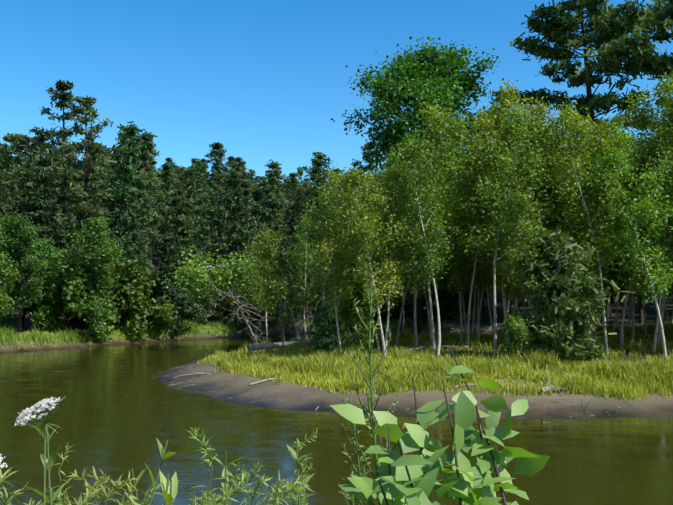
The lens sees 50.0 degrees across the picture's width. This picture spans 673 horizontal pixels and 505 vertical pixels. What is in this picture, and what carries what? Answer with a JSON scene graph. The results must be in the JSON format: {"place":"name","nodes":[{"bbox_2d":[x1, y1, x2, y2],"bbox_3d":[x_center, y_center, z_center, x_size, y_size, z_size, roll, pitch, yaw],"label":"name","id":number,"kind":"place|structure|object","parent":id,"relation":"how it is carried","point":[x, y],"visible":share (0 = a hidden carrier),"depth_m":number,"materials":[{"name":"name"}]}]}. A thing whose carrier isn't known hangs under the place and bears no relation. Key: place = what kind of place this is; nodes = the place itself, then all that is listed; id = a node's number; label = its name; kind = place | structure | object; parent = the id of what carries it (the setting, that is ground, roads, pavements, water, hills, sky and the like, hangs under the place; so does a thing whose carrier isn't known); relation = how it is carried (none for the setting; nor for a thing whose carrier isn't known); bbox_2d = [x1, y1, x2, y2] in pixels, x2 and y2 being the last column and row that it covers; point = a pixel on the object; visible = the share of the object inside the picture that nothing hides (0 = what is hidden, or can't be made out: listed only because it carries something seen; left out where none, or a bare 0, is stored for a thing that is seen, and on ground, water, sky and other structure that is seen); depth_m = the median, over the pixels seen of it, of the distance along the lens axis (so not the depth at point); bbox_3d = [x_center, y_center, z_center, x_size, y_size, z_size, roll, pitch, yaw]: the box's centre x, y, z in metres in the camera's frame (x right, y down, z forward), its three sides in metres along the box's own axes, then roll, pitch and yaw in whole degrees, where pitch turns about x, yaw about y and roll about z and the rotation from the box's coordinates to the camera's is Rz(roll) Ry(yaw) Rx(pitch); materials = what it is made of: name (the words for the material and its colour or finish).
{"place":"outdoors","nodes":[
{"label":"outdoors","id":0,"kind":"place"},
{"bbox_2d":[0,332,672,504],"bbox_3d":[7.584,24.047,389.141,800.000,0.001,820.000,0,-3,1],"label":"river water","id":1,"kind":"structure","parent":0,"point":[120,408],"depth_m":17.55,"materials":[{"name":"green liquid"}]},
{"bbox_2d":[0,239,672,419],"bbox_3d":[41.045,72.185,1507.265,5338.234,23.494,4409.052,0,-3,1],"label":"ground","id":2,"kind":"structure","parent":0,"point":[291,395],"depth_m":24.44,"materials":[{"name":"soil"}]},
{"bbox_2d":[0,154,21,212],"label":"pine","id":3,"kind":"object","parent":2,"relation":"on","point":[3,208],"visible":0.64,"depth_m":59.13,"materials":[{"name":"green plant"}]},
{"bbox_2d":[0,250,23,319],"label":"tree","id":4,"kind":"object","parent":2,"relation":"on","point":[6,276],"visible":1,"depth_m":42.20,"materials":[{"name":"green plant"}]},
{"bbox_2d":[0,133,30,248],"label":"pine","id":5,"kind":"object","parent":2,"relation":"on","point":[10,139],"visible":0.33,"depth_m":77.16,"materials":[{"name":"green plant"}]},
{"bbox_2d":[1,136,46,287],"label":"pine","id":6,"kind":"object","parent":2,"relation":"on","point":[15,195],"visible":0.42,"depth_m":69.08,"materials":[{"name":"green plant"}]},
{"bbox_2d":[0,210,49,335],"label":"tree","id":7,"kind":"object","parent":2,"relation":"on","point":[19,233],"visible":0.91,"depth_m":44.89,"materials":[{"name":"green plant"}]},
{"bbox_2d":[10,237,55,327],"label":"tree","id":8,"kind":"object","parent":2,"relation":"on","point":[32,307],"visible":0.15,"depth_m":51.15,"materials":[{"name":"green plant"}]},
{"bbox_2d":[10,167,57,305],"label":"pine","id":9,"kind":"object","parent":2,"relation":"on","point":[26,174],"visible":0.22,"depth_m":56.12,"materials":[{"name":"green plant"}]},
{"bbox_2d":[7,165,63,326],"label":"pine","id":10,"kind":"object","parent":2,"relation":"on","point":[40,178],"visible":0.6,"depth_m":54.19,"materials":[{"name":"green plant"}]},
{"bbox_2d":[12,237,65,330],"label":"tree","id":11,"kind":"object","parent":2,"relation":"on","point":[46,246],"visible":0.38,"depth_m":48.99,"materials":[{"name":"green plant"}]},
{"bbox_2d":[18,134,59,234],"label":"pine","id":12,"kind":"object","parent":2,"relation":"on","point":[46,137],"visible":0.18,"depth_m":73.72,"materials":[{"name":"green plant"}]},
{"bbox_2d":[14,396,65,504],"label":"queen annes lace","id":13,"kind":"object","parent":2,"relation":"on","point":[43,403],"visible":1,"depth_m":1.40,"materials":[{"name":"white"}]},
{"bbox_2d":[27,213,82,327],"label":"deciduous tree","id":14,"kind":"object","parent":2,"relation":"on","point":[66,231],"visible":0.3,"depth_m":53.71,"materials":[{"name":"green plant"}]},
{"bbox_2d":[30,271,83,331],"bbox_3d":[-18.609,3.457,49.279,4.364,5.360,3.564,1,-3,-24],"label":"shrub","id":15,"kind":"object","parent":2,"relation":"on","point":[43,315],"visible":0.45,"depth_m":48.67,"materials":[{"name":"green plant"}]},
{"bbox_2d":[22,79,99,316],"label":"pine","id":16,"kind":"object","parent":2,"relation":"on","point":[66,98],"visible":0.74,"depth_m":61.51,"materials":[{"name":"green plant"}]},
{"bbox_2d":[47,95,116,324],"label":"pine","id":17,"kind":"object","parent":2,"relation":"on","point":[86,103],"visible":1,"depth_m":55.43,"materials":[{"name":"green plant"}]},
{"bbox_2d":[41,216,122,339],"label":"tree","id":18,"kind":"object","parent":2,"relation":"on","point":[94,237],"visible":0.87,"depth_m":47.30,"materials":[{"name":"green plant"}]},
{"bbox_2d":[62,205,102,325],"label":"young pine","id":19,"kind":"object","parent":2,"relation":"on","point":[80,226],"visible":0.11,"depth_m":55.80,"materials":[{"name":"green plant"}]},
{"bbox_2d":[52,253,120,343],"bbox_3d":[-16.734,3.153,48.418,4.940,6.152,4.103,2,-3,-29],"label":"shrub","id":20,"kind":"object","parent":2,"relation":"on","point":[81,276],"visible":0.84,"depth_m":47.55,"materials":[{"name":"green plant"}]},
{"bbox_2d":[73,166,107,212],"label":"pine","id":21,"kind":"object","parent":2,"relation":"on","point":[92,186],"visible":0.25,"depth_m":89.22,"materials":[{"name":"green plant"}]},
{"bbox_2d":[88,121,149,238],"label":"pine","id":22,"kind":"object","parent":2,"relation":"on","point":[125,185],"visible":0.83,"depth_m":59.74,"materials":[{"name":"green plant"}]},
{"bbox_2d":[96,232,144,325],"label":"tree","id":23,"kind":"object","parent":2,"relation":"on","point":[125,260],"visible":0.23,"depth_m":52.53,"materials":[{"name":"green plant"}]},
{"bbox_2d":[99,210,157,327],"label":"deciduous tree","id":24,"kind":"object","parent":2,"relation":"on","point":[129,223],"visible":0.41,"depth_m":53.41,"materials":[{"name":"green plant"}]},
{"bbox_2d":[101,160,155,240],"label":"pine","id":25,"kind":"object","parent":2,"relation":"on","point":[114,205],"visible":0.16,"depth_m":66.34,"materials":[{"name":"green plant"}]},
{"bbox_2d":[110,181,160,271],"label":"pine","id":26,"kind":"object","parent":2,"relation":"on","point":[142,211],"visible":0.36,"depth_m":63.32,"materials":[{"name":"green plant"}]},
{"bbox_2d":[104,251,177,340],"bbox_3d":[-14.322,3.184,51.632,5.449,6.733,4.418,-2,-4,33],"label":"shrub","id":27,"kind":"object","parent":2,"relation":"on","point":[129,272],"visible":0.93,"depth_m":51.10,"materials":[{"name":"green plant"}]},
{"bbox_2d":[128,128,163,233],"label":"pine","id":28,"kind":"object","parent":2,"relation":"on","point":[146,147],"visible":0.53,"depth_m":71.04,"materials":[{"name":"green plant"}]},
{"bbox_2d":[127,138,167,227],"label":"pine","id":29,"kind":"object","parent":2,"relation":"on","point":[159,194],"visible":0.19,"depth_m":77.39,"materials":[{"name":"green plant"}]},
{"bbox_2d":[0,423,314,504],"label":"leafy plants","id":30,"kind":"object","parent":2,"relation":"on","point":[169,493],"visible":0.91,"depth_m":1.52,"materials":[{"name":"green plant"}]},
{"bbox_2d":[146,163,179,269],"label":"pine","id":31,"kind":"object","parent":2,"relation":"on","point":[166,173],"visible":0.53,"depth_m":83.17,"materials":[{"name":"green plant"}]},
{"bbox_2d":[148,188,197,319],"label":"pine","id":32,"kind":"object","parent":2,"relation":"on","point":[176,196],"visible":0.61,"depth_m":61.18,"materials":[{"name":"green plant"}]},
{"bbox_2d":[150,231,206,337],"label":"deciduous tree","id":33,"kind":"object","parent":2,"relation":"on","point":[171,245],"visible":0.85,"depth_m":53.18,"materials":[{"name":"green plant"}]},
{"bbox_2d":[157,166,204,248],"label":"pine","id":34,"kind":"object","parent":2,"relation":"on","point":[190,187],"visible":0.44,"depth_m":71.67,"materials":[{"name":"green plant"}]},
{"bbox_2d":[167,199,210,252],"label":"pine","id":35,"kind":"object","parent":2,"relation":"on","point":[189,211],"visible":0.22,"depth_m":65.47,"materials":[{"name":"green plant"}]},
{"bbox_2d":[0,427,379,504],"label":"leafy plants","id":36,"kind":"object","parent":2,"relation":"on","point":[210,459],"visible":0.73,"depth_m":1.58,"materials":[{"name":"green"}]},
{"bbox_2d":[174,244,219,325],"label":"deciduous tree","id":37,"kind":"object","parent":2,"relation":"on","point":[204,316],"visible":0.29,"depth_m":56.97,"materials":[{"name":"green plant"}]},
{"bbox_2d":[180,158,216,304],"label":"pine","id":38,"kind":"object","parent":2,"relation":"on","point":[197,164],"visible":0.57,"depth_m":82.30,"materials":[{"name":"green plant"}]},
{"bbox_2d":[193,196,224,299],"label":"pine","id":39,"kind":"object","parent":2,"relation":"on","point":[213,244],"visible":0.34,"depth_m":90.63,"materials":[{"name":"green plant"}]},
{"bbox_2d":[199,246,235,324],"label":"deciduous tree","id":40,"kind":"object","parent":2,"relation":"on","point":[216,307],"visible":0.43,"depth_m":61.67,"materials":[{"name":"green plant"}]},
{"bbox_2d":[196,142,239,304],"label":"pine","id":41,"kind":"object","parent":2,"relation":"on","point":[215,154],"visible":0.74,"depth_m":84.47,"materials":[{"name":"green plant"}]},
{"bbox_2d":[158,243,303,340],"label":"leaning tree","id":42,"kind":"object","parent":2,"relation":"on","point":[196,275],"visible":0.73,"depth_m":43.85,"materials":[{"name":"green plant"}]},
{"bbox_2d":[213,169,261,320],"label":"pine","id":43,"kind":"object","parent":2,"relation":"on","point":[233,230],"visible":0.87,"depth_m":61.57,"materials":[{"name":"green plant"}]},
{"bbox_2d":[0,309,476,350],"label":"bank grass","id":44,"kind":"structure","parent":2,"relation":"on","point":[65,336],"depth_m":52.36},
{"bbox_2d":[0,459,480,504],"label":"weeds","id":45,"kind":"object","parent":2,"relation":"on","point":[277,491],"visible":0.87,"depth_m":1.36,"materials":[{"name":"green"}]},
{"bbox_2d":[210,278,272,346],"bbox_3d":[-4.779,3.723,40.140,3.620,5.830,2.764,-14,5,43],"label":"dead snag","id":46,"kind":"object","parent":2,"relation":"on","point":[256,338],"visible":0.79,"depth_m":39.96,"materials":[{"name":"grey wood"}]},
{"bbox_2d":[220,179,266,253],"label":"pine","id":47,"kind":"object","parent":2,"relation":"on","point":[245,184],"visible":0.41,"depth_m":73.80,"materials":[{"name":"green plant"}]},
{"bbox_2d":[222,258,267,331],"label":"deciduous tree","id":48,"kind":"object","parent":2,"relation":"on","point":[240,320],"visible":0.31,"depth_m":58.36,"materials":[{"name":"green plant"}]},
{"bbox_2d":[236,225,289,341],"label":"birch","id":49,"kind":"object","parent":2,"relation":"on","point":[265,241],"visible":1,"depth_m":40.57,"materials":[{"name":"green plant"}]},
{"bbox_2d":[253,159,288,229],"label":"pine","id":50,"kind":"object","parent":2,"relation":"on","point":[271,191],"visible":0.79,"depth_m":83.61,"materials":[{"name":"green plant"}]},
{"bbox_2d":[249,218,308,328],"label":"deciduous tree","id":51,"kind":"object","parent":2,"relation":"on","point":[278,225],"visible":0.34,"depth_m":60.31,"materials":[{"name":"green plant"}]},
{"bbox_2d":[282,186,316,256],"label":"pine","id":52,"kind":"object","parent":2,"relation":"on","point":[298,208],"visible":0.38,"depth_m":68.94,"materials":[{"name":"green plant"}]},
{"bbox_2d":[282,250,319,321],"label":"deciduous tree","id":53,"kind":"object","parent":2,"relation":"on","point":[302,308],"visible":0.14,"depth_m":63.48,"materials":[{"name":"green plant"}]},
{"bbox_2d":[248,337,354,350],"bbox_3d":[-1.234,4.343,34.335,5.917,0.774,1.303,2,-3,-27],"label":"fallen log","id":54,"kind":"object","parent":2,"relation":"on","point":[266,346],"visible":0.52,"depth_m":33.81,"materials":[{"name":"grey wood"}]},
{"bbox_2d":[282,216,327,338],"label":"birch","id":55,"kind":"object","parent":2,"relation":"on","point":[304,247],"visible":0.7,"depth_m":42.45,"materials":[{"name":"green plant"}]},
{"bbox_2d":[294,151,338,313],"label":"pine","id":56,"kind":"object","parent":2,"relation":"on","point":[319,161],"visible":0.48,"depth_m":65.40,"materials":[{"name":"green plant"}]},
{"bbox_2d":[293,161,357,335],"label":"birch","id":57,"kind":"object","parent":2,"relation":"on","point":[331,177],"visible":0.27,"depth_m":39.40,"materials":[{"name":"green plant"}]},
{"bbox_2d":[305,300,352,353],"bbox_3d":[-0.538,3.609,32.872,2.202,2.903,2.342,-3,-4,44],"label":"shrub","id":58,"kind":"object","parent":2,"relation":"on","point":[327,327],"visible":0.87,"depth_m":32.54,"materials":[{"name":"green plant"}]},
{"bbox_2d":[305,209,355,351],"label":"birch","id":59,"kind":"object","parent":2,"relation":"on","point":[327,249],"visible":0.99,"depth_m":30.70,"materials":[{"name":"green plant"}]},
{"bbox_2d":[293,181,372,338],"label":"birch","id":60,"kind":"object","parent":2,"relation":"on","point":[328,196],"visible":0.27,"depth_m":34.83,"materials":[{"name":"green plant"}]},
{"bbox_2d":[323,219,365,325],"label":"birch","id":61,"kind":"object","parent":2,"relation":"on","point":[350,283],"visible":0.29,"depth_m":34.39,"materials":[{"name":"green plant"}]},
{"bbox_2d":[336,287,380,348],"bbox_3d":[0.834,3.354,35.127,2.731,3.822,2.598,-2,-2,-24],"label":"shrub","id":62,"kind":"object","parent":2,"relation":"on","point":[353,318],"visible":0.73,"depth_m":34.88,"materials":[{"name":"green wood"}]},
{"bbox_2d":[333,188,386,350],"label":"birch","id":63,"kind":"object","parent":2,"relation":"on","point":[344,225],"visible":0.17,"depth_m":34.72,"materials":[{"name":"green plant"}]},
{"bbox_2d":[320,161,410,356],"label":"birch","id":64,"kind":"object","parent":2,"relation":"on","point":[363,228],"visible":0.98,"depth_m":29.81,"materials":[{"name":"green plant"}]},
{"bbox_2d":[342,167,390,330],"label":"birch","id":65,"kind":"object","parent":2,"relation":"on","point":[372,191],"visible":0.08,"depth_m":36.05,"materials":[{"name":"green plant"}]},
{"bbox_2d":[339,269,411,504],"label":"tall weed","id":66,"kind":"object","parent":2,"relation":"on","point":[371,388],"visible":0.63,"depth_m":1.91,"materials":[{"name":"green"}]},
{"bbox_2d":[357,158,420,351],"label":"birch","id":67,"kind":"object","parent":2,"relation":"on","point":[404,193],"visible":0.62,"depth_m":32.25,"materials":[{"name":"green plant"}]},
{"bbox_2d":[372,150,412,338],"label":"birch","id":68,"kind":"object","parent":2,"relation":"on","point":[381,173],"visible":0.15,"depth_m":41.12,"materials":[{"name":"green plant"}]},
{"bbox_2d":[369,130,457,346],"bbox_3d":[3.797,-0.612,35.408,4.371,11.365,3.335,0,-3,8],"label":"birch","id":69,"kind":"object","parent":2,"relation":"on","point":[415,269],"visible":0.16,"depth_m":35.74,"materials":[{"name":"green plant"}]},
{"bbox_2d":[159,363,672,418],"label":"mud debris","id":70,"kind":"object","parent":2,"relation":"on","point":[172,384],"visible":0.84,"depth_m":23.83,"materials":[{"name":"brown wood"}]},
{"bbox_2d":[331,36,506,334],"bbox_3d":[6.340,-3.763,49.685,12.060,22.424,13.133,1,-3,-16],"label":"tree","id":71,"kind":"object","parent":2,"relation":"on","point":[416,82],"visible":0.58,"depth_m":48.49,"materials":[{"name":"green plant"}]},
{"bbox_2d":[381,134,456,357],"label":"birch","id":72,"kind":"object","parent":2,"relation":"on","point":[429,195],"visible":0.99,"depth_m":30.40,"materials":[{"name":"green plant"}]},
{"bbox_2d":[383,189,456,345],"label":"birch","id":73,"kind":"object","parent":2,"relation":"on","point":[397,340],"visible":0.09,"depth_m":37.56,"materials":[{"name":"green plant"}]},
{"bbox_2d":[398,271,450,326],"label":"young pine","id":74,"kind":"object","parent":2,"relation":"on","point":[423,301],"visible":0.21,"depth_m":64.66,"materials":[{"name":"green plant"}]},
{"bbox_2d":[389,99,476,350],"bbox_3d":[4.145,-1.262,33.694,4.425,12.376,3.791,1,-3,-11],"label":"birch","id":75,"kind":"object","parent":2,"relation":"on","point":[437,137],"visible":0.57,"depth_m":33.54,"materials":[{"name":"green plant"}]},
{"bbox_2d":[197,321,672,401],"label":"peninsula grass","id":76,"kind":"structure","parent":2,"relation":"on","point":[304,363],"depth_m":26.49,"materials":[{"name":"plant"}]},
{"bbox_2d":[330,347,549,504],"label":"leafy plant","id":77,"kind":"object","parent":2,"relation":"on","point":[466,483],"visible":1,"depth_m":1.63,"materials":[{"name":"green plant"}]},
{"bbox_2d":[431,265,468,321],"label":"shrub","id":78,"kind":"object","parent":2,"relation":"on","point":[450,300],"visible":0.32,"depth_m":65.06,"materials":[{"name":"green plant"}]},
{"bbox_2d":[417,152,485,342],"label":"birch","id":79,"kind":"object","parent":2,"relation":"on","point":[466,272],"visible":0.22,"depth_m":37.67,"materials":[{"name":"green plant"}]},
{"bbox_2d":[456,203,503,338],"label":"birch","id":80,"kind":"object","parent":2,"relation":"on","point":[485,276],"visible":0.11,"depth_m":38.66,"materials":[{"name":"green plant"}]},
{"bbox_2d":[445,100,520,315],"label":"tree","id":81,"kind":"object","parent":2,"relation":"on","point":[511,303],"visible":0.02,"depth_m":58.26,"materials":[{"name":"green plant"}]},
{"bbox_2d":[443,126,527,343],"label":"birch","id":82,"kind":"object","parent":2,"relation":"on","point":[480,167],"visible":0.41,"depth_m":33.87,"materials":[{"name":"green plant"}]},
{"bbox_2d":[445,168,540,314],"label":"birch","id":83,"kind":"object","parent":2,"relation":"on","point":[508,280],"visible":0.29,"depth_m":33.05,"materials":[{"name":"green plant"}]},
{"bbox_2d":[461,172,525,341],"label":"birch","id":84,"kind":"object","parent":2,"relation":"on","point":[476,281],"visible":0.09,"depth_m":39.62,"materials":[{"name":"green plant"}]},
{"bbox_2d":[457,75,554,343],"bbox_3d":[8.152,-2.035,35.158,4.197,14.030,5.740,-2,-3,31],"label":"birch","id":85,"kind":"object","parent":2,"relation":"on","point":[493,118],"visible":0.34,"depth_m":36.02,"materials":[{"name":"green plant"}]},
{"bbox_2d":[452,98,561,353],"bbox_3d":[7.235,-1.026,31.523,4.725,11.778,3.918,1,-3,-16],"label":"birch","id":86,"kind":"object","parent":2,"relation":"on","point":[491,185],"visible":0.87,"depth_m":31.51,"materials":[{"name":"green plant"}]},
{"bbox_2d":[495,313,534,360],"bbox_3d":[7.048,3.556,27.933,1.638,2.405,1.721,0,-1,-33],"label":"shrub","id":87,"kind":"object","parent":2,"relation":"on","point":[519,334],"visible":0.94,"depth_m":27.83,"materials":[{"name":"green plant"}]},
{"bbox_2d":[485,183,556,351],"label":"birch","id":88,"kind":"object","parent":2,"relation":"on","point":[519,203],"visible":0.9,"depth_m":29.30,"materials":[{"name":"green plant"}]},
{"bbox_2d":[489,92,577,311],"bbox_3d":[9.330,-1.516,35.634,5.316,12.917,4.279,1,-3,-15],"label":"birch","id":89,"kind":"object","parent":2,"relation":"on","point":[543,108],"visible":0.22,"depth_m":35.51,"materials":[{"name":"green plant"}]},
{"bbox_2d":[513,148,596,261],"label":"birch","id":90,"kind":"object","parent":2,"relation":"on","point":[546,210],"visible":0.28,"depth_m":34.05,"materials":[{"name":"green plant"}]},
{"bbox_2d":[499,226,634,364],"bbox_3d":[9.286,2.087,29.520,4.956,6.289,5.269,1,-3,-22],"label":"shrub","id":91,"kind":"object","parent":2,"relation":"on","point":[564,307],"visible":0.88,"depth_m":28.59,"materials":[{"name":"green plant"}]},
{"bbox_2d":[523,144,622,342],"bbox_3d":[11.280,-0.098,34.393,4.598,10.168,4.471,2,-4,-33],"label":"birch","id":92,"kind":"object","parent":2,"relation":"on","point":[558,190],"visible":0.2,"depth_m":34.11,"materials":[{"name":"green plant"}]},
{"bbox_2d":[489,0,669,316],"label":"white pine","id":93,"kind":"object","parent":2,"relation":"on","point":[615,45],"visible":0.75,"depth_m":58.99,"materials":[{"name":"green plant"}]},
{"bbox_2d":[529,96,633,354],"bbox_3d":[10.889,-0.989,31.408,4.874,11.702,3.763,2,-4,-32],"label":"birch","id":94,"kind":"object","parent":2,"relation":"on","point":[579,129],"visible":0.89,"depth_m":31.24,"materials":[{"name":"green plant"}]},
{"bbox_2d":[550,109,622,298],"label":"birch","id":95,"kind":"object","parent":2,"relation":"on","point":[601,132],"visible":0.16,"depth_m":36.67,"materials":[{"name":"green plant"}]},
{"bbox_2d":[558,163,631,335],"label":"birch","id":96,"kind":"object","parent":2,"relation":"on","point":[604,256],"visible":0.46,"depth_m":31.68,"materials":[{"name":"green plant"}]},
{"bbox_2d":[586,117,644,342],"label":"birch","id":97,"kind":"object","parent":2,"relation":"on","point":[630,145],"visible":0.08,"depth_m":37.86,"materials":[{"name":"green plant"}]},
{"bbox_2d":[565,140,672,359],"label":"birch","id":98,"kind":"object","parent":2,"relation":"on","point":[616,159],"visible":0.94,"depth_m":30.51,"materials":[{"name":"green plant"}]},
{"bbox_2d":[591,121,647,343],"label":"birch","id":99,"kind":"object","parent":2,"relation":"on","point":[617,141],"visible":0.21,"depth_m":36.78,"materials":[{"name":"green plant"}]},
{"bbox_2d":[601,200,649,334],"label":"birch","id":100,"kind":"object","parent":2,"relation":"on","point":[622,294],"visible":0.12,"depth_m":40.47,"materials":[{"name":"green plant"}]},
{"bbox_2d":[600,136,672,344],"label":"birch","id":101,"kind":"object","parent":2,"relation":"on","point":[617,266],"visible":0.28,"depth_m":35.36,"materials":[{"name":"green plant"}]},
{"bbox_2d":[613,67,672,343],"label":"birch","id":102,"kind":"object","parent":2,"relation":"on","point":[634,108],"visible":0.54,"depth_m":34.46,"materials":[{"name":"green plant"}]},
{"bbox_2d":[630,149,672,351],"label":"birch","id":103,"kind":"object","parent":2,"relation":"on","point":[665,165],"visible":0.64,"depth_m":32.03,"materials":[{"name":"green plant"}]},
{"bbox_2d":[630,0,672,130],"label":"red pine","id":104,"kind":"object","parent":2,"relation":"on","point":[663,23],"visible":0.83,"depth_m":55.38,"materials":[{"name":"green plant"}]},
{"bbox_2d":[649,85,672,235],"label":"birch","id":105,"kind":"object","parent":2,"relation":"on","point":[668,142],"visible":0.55,"depth_m":33.49,"materials":[{"name":"green plant"}]},
{"bbox_2d":[0,0,672,187],"label":"sky","id":106,"kind":"structure","parent":0,"point":[262,80],"materials":[{"name":"blue"}]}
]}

